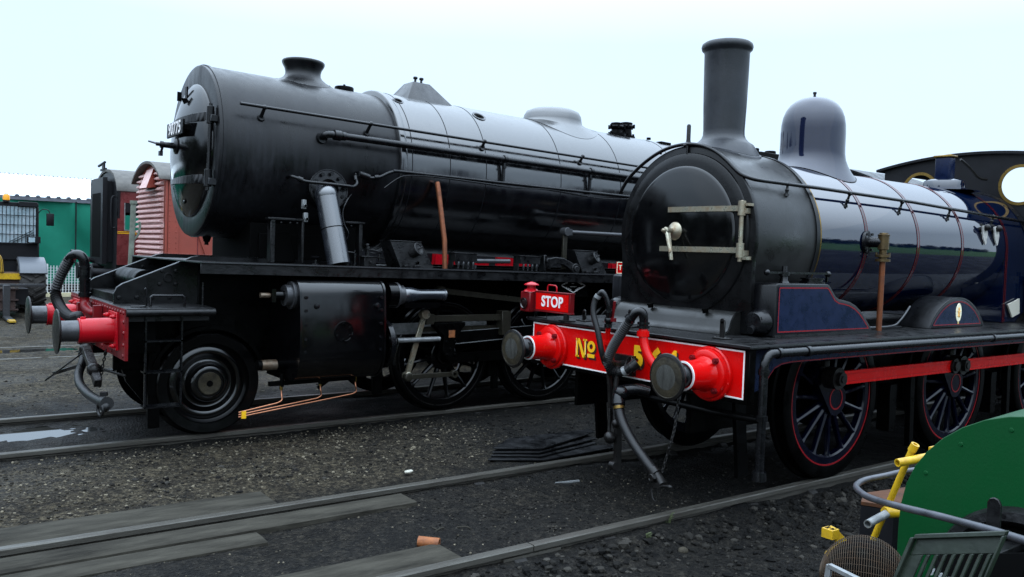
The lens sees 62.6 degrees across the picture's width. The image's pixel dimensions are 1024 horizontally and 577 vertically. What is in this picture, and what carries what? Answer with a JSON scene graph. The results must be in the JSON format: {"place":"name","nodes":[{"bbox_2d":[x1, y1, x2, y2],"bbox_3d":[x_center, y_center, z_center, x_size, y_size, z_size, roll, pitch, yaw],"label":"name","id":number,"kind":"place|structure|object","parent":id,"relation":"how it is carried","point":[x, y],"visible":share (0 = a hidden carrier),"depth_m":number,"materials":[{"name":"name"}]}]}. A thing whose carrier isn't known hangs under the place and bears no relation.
{"place":"outdoors","nodes":[
{"label":"outdoors","id":0,"kind":"place"},
{"bbox_2d":[46,293,70,296],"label":"kerb beam","id":1,"kind":"structure","parent":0,"point":[63,294],"depth_m":26.32,"materials":[{"name":"concrete"}]},
{"bbox_2d":[128,200,140,264],"bbox_3d":[-6.594,-0.260,14.688,0.209,2.540,0.120,0,3,-37],"label":"lamp post","id":2,"kind":"object","parent":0,"point":[132,236],"visible":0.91,"depth_m":14.60,"materials":[{"name":"grey metal"}]},
{"bbox_2d":[0,283,1001,576],"bbox_3d":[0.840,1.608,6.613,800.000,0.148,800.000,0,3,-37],"label":"ground","id":3,"kind":"structure","parent":0,"point":[322,545],"depth_m":6.69,"materials":[{"name":"grey gravel"}]},
{"bbox_2d":[0,194,53,322],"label":"forklift tractor","id":4,"kind":"object","parent":3,"relation":"on","point":[23,269],"visible":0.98,"depth_m":20.31,"materials":[{"name":"grey metal"}]},
{"bbox_2d":[0,348,78,353],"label":"rail","id":5,"kind":"object","parent":3,"relation":"on","point":[24,350],"depth_m":13.74,"materials":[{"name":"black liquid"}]},
{"bbox_2d":[0,345,97,359],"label":"railway track","id":6,"kind":"structure","parent":3,"relation":"on","point":[35,347],"depth_m":13.79,"materials":[{"name":"metal"}]},
{"bbox_2d":[0,425,105,441],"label":"puddle","id":7,"kind":"object","parent":3,"relation":"on","point":[39,432],"visible":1,"depth_m":7.91,"materials":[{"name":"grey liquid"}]},
{"bbox_2d":[46,264,78,292],"bbox_3d":[-16.388,-0.266,24.928,12.211,1.020,0.100,0,3,-37],"label":"fence","id":8,"kind":"object","parent":3,"relation":"on","point":[68,281],"visible":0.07,"depth_m":26.58,"materials":[{"name":"grey"}]},
{"bbox_2d":[0,172,138,287],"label":"shed","id":9,"kind":"structure","parent":3,"relation":"on","point":[65,201],"depth_m":28.33,"materials":[{"name":"green metal"}]},
{"bbox_2d":[75,161,138,278],"bbox_3d":[-4.516,-1.240,23.902,13.983,3.548,2.460,0,3,-37],"label":"railway coach","id":10,"kind":"object","parent":3,"relation":"on","point":[113,193],"visible":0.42,"depth_m":19.41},
{"bbox_2d":[0,532,267,576],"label":"crossing plank","id":11,"kind":"object","parent":3,"relation":"on","point":[131,560],"visible":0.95,"depth_m":4.82,"materials":[{"name":"grey wood"}]},
{"bbox_2d":[0,491,277,546],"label":"crossing plank","id":12,"kind":"object","parent":3,"relation":"on","point":[62,528],"visible":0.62,"depth_m":5.45,"materials":[{"name":"grey wood"}]},
{"bbox_2d":[131,161,212,255],"bbox_3d":[-5.055,-0.903,18.971,6.730,3.350,2.320,0,3,-37],"label":"goods van","id":13,"kind":"object","parent":3,"relation":"on","point":[161,231],"visible":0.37,"depth_m":16.71,"materials":[{"name":"red paint"}]},
{"bbox_2d":[0,493,416,575],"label":"crossing plank","id":14,"kind":"object","parent":3,"relation":"on","point":[130,545],"visible":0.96,"depth_m":5.21,"materials":[{"name":"grey wood"}]},
{"bbox_2d":[0,374,574,460],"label":"railway track","id":15,"kind":"structure","parent":3,"relation":"on","point":[83,448],"depth_m":8.47,"materials":[{"name":"metal"}]},
{"bbox_2d":[25,57,922,433],"bbox_3d":[3.382,-0.553,13.244,19.017,3.786,2.915,0,3,-37],"label":"steam locomotive","id":16,"kind":"object","parent":15,"relation":"on","point":[299,187],"visible":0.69,"depth_m":8.39,"materials":[{"name":"paint"}]},
{"bbox_2d":[148,84,217,216],"bbox_3d":[-3.265,-1.359,8.197,0.394,1.310,1.425,0,3,-37],"label":"smokebox door","id":17,"kind":"structure","parent":16,"relation":"in","point":[191,132],"depth_m":8.04,"materials":[{"name":"black paint"}]},
{"bbox_2d":[616,262,621,273],"bbox_3d":[1.494,-0.250,10.426,0.552,0.151,0.019,0,3,-37],"label":"warning board","id":18,"kind":"object","parent":16,"relation":"attached to","point":[618,267],"visible":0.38,"depth_m":10.28,"materials":[{"name":"red paint"}]},
{"bbox_2d":[276,544,460,576],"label":"crossing plank","id":19,"kind":"object","parent":3,"relation":"on","point":[391,562],"visible":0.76,"depth_m":4.81,"materials":[{"name":"grey wood"}]},
{"bbox_2d":[0,361,748,576],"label":"pebbles","id":20,"kind":"object","parent":3,"relation":"on","point":[5,477],"visible":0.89,"depth_m":6.88,"materials":[{"name":"grey gravel"}]},
{"bbox_2d":[417,536,439,546],"bbox_3d":[-0.514,1.569,5.192,0.134,0.072,0.070,2,2,8],"label":"pipe stub","id":21,"kind":"object","parent":3,"relation":"on","point":[423,540],"visible":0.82,"depth_m":5.17,"materials":[{"name":"orange metal"}]},
{"bbox_2d":[64,400,910,576],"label":"ballast","id":22,"kind":"structure","parent":3,"relation":"on","point":[797,505],"depth_m":6.09,"materials":[{"name":"gravel"}]},
{"bbox_2d":[362,250,615,267],"bbox_3d":[0.577,-0.329,15.272,8.100,2.950,1.700,0,3,-37],"label":"wagon","id":23,"kind":"object","parent":3,"relation":"on","point":[435,258],"visible":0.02,"depth_m":13.49,"materials":[{"name":"red paint"}]},
{"bbox_2d":[0,395,1001,576],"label":"railway track","id":24,"kind":"structure","parent":3,"relation":"on","point":[518,553],"depth_m":5.81,"materials":[{"name":"metal"}]},
{"bbox_2d":[501,38,1023,501],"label":"steam locomotive","id":25,"kind":"object","parent":24,"relation":"on","point":[809,279],"visible":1,"depth_m":7.00,"materials":[{"name":"black paint"}]},
{"bbox_2d":[520,282,575,321],"bbox_3d":[0.314,0.108,7.345,0.156,0.316,0.640,0,3,-37],"label":"stop lamp","id":26,"kind":"object","parent":25,"relation":"on","point":[533,299],"visible":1,"depth_m":7.34,"materials":[{"name":"metal"}]},
{"bbox_2d":[632,166,753,301],"bbox_3d":[1.341,-0.439,6.765,0.251,1.112,1.246,0,3,-37],"label":"smokebox door","id":27,"kind":"structure","parent":25,"relation":"in","point":[683,227],"depth_m":6.76,"materials":[{"name":"black paint"}]},
{"bbox_2d":[488,445,613,460],"bbox_3d":[0.399,1.498,7.621,1.346,0.017,0.400,1,3,-20],"label":"steel sheet","id":28,"kind":"object","parent":3,"relation":"on","point":[585,450],"visible":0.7,"depth_m":7.54,"materials":[{"name":"black metal"}]},
{"bbox_2d":[491,441,596,456],"bbox_3d":[0.299,1.472,7.762,1.217,0.021,0.499,0,3,-37],"label":"steel sheet","id":29,"kind":"object","parent":28,"relation":"on","point":[573,447],"visible":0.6,"depth_m":7.54,"materials":[{"name":"black metal"}]},
{"bbox_2d":[492,435,595,453],"bbox_3d":[0.307,1.447,7.810,1.227,0.019,0.489,0,3,-37],"label":"steel sheet","id":30,"kind":"object","parent":29,"relation":"on","point":[583,439],"visible":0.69,"depth_m":7.62,"materials":[{"name":"black metal"}]},
{"bbox_2d":[493,429,593,449],"bbox_3d":[0.331,1.418,7.870,1.277,0.028,0.499,0,3,-37],"label":"steel sheet","id":31,"kind":"object","parent":30,"relation":"on","point":[538,442],"visible":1,"depth_m":7.80,"materials":[{"name":"black metal"}]},
{"bbox_2d":[555,480,579,482],"bbox_3d":[0.398,1.558,6.755,0.311,0.022,0.022,1,3,-22],"label":"metal strip","id":32,"kind":"object","parent":3,"relation":"on","point":[571,481],"visible":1,"depth_m":6.77,"materials":[{"name":"metal"}]},
{"bbox_2d":[678,547,687,552],"bbox_3d":[1.113,1.706,5.476,0.075,0.049,0.062,0,3,-37],"label":"pale stone","id":33,"kind":"object","parent":3,"relation":"on","point":[682,549],"visible":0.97,"depth_m":5.45,"materials":[{"name":"grey stone"}]},
{"bbox_2d":[824,563,858,576],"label":"angle frame","id":34,"kind":"object","parent":3,"relation":"on","point":[830,568],"visible":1,"depth_m":2.22,"materials":[{"name":"metal"}]},
{"bbox_2d":[819,535,900,576],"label":"wire basket","id":35,"kind":"object","parent":3,"relation":"on","point":[863,557],"visible":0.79,"depth_m":2.48,"materials":[{"name":"brown"}]},
{"bbox_2d":[821,442,932,552],"bbox_3d":[1.458,1.198,3.193,0.592,1.235,0.559,3,2,17],"label":"lifting jack frame","id":36,"kind":"object","parent":3,"relation":"on","point":[876,520],"visible":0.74,"depth_m":3.17,"materials":[{"name":"yellow paint"}]},
{"bbox_2d":[859,487,904,553],"bbox_3d":[1.702,1.334,3.697,0.322,0.930,0.429,1,2,-10],"label":"rusty box","id":37,"kind":"object","parent":3,"relation":"on","point":[888,534],"visible":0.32,"depth_m":3.65,"materials":[{"name":"metal"}]},
{"bbox_2d":[853,409,1023,576],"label":"yard machine","id":38,"kind":"object","parent":3,"relation":"on","point":[969,478],"visible":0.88,"depth_m":2.72,"materials":[{"name":"green paint"}]},
{"bbox_2d":[893,530,1023,576],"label":"slatted tray","id":39,"kind":"object","parent":3,"relation":"on","point":[975,554],"visible":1,"depth_m":2.10,"materials":[{"name":"grey plastic"}]},
{"bbox_2d":[0,0,1023,201],"label":"sky","id":40,"kind":"structure","parent":0,"point":[85,84],"materials":[{"name":"white"}]}
]}

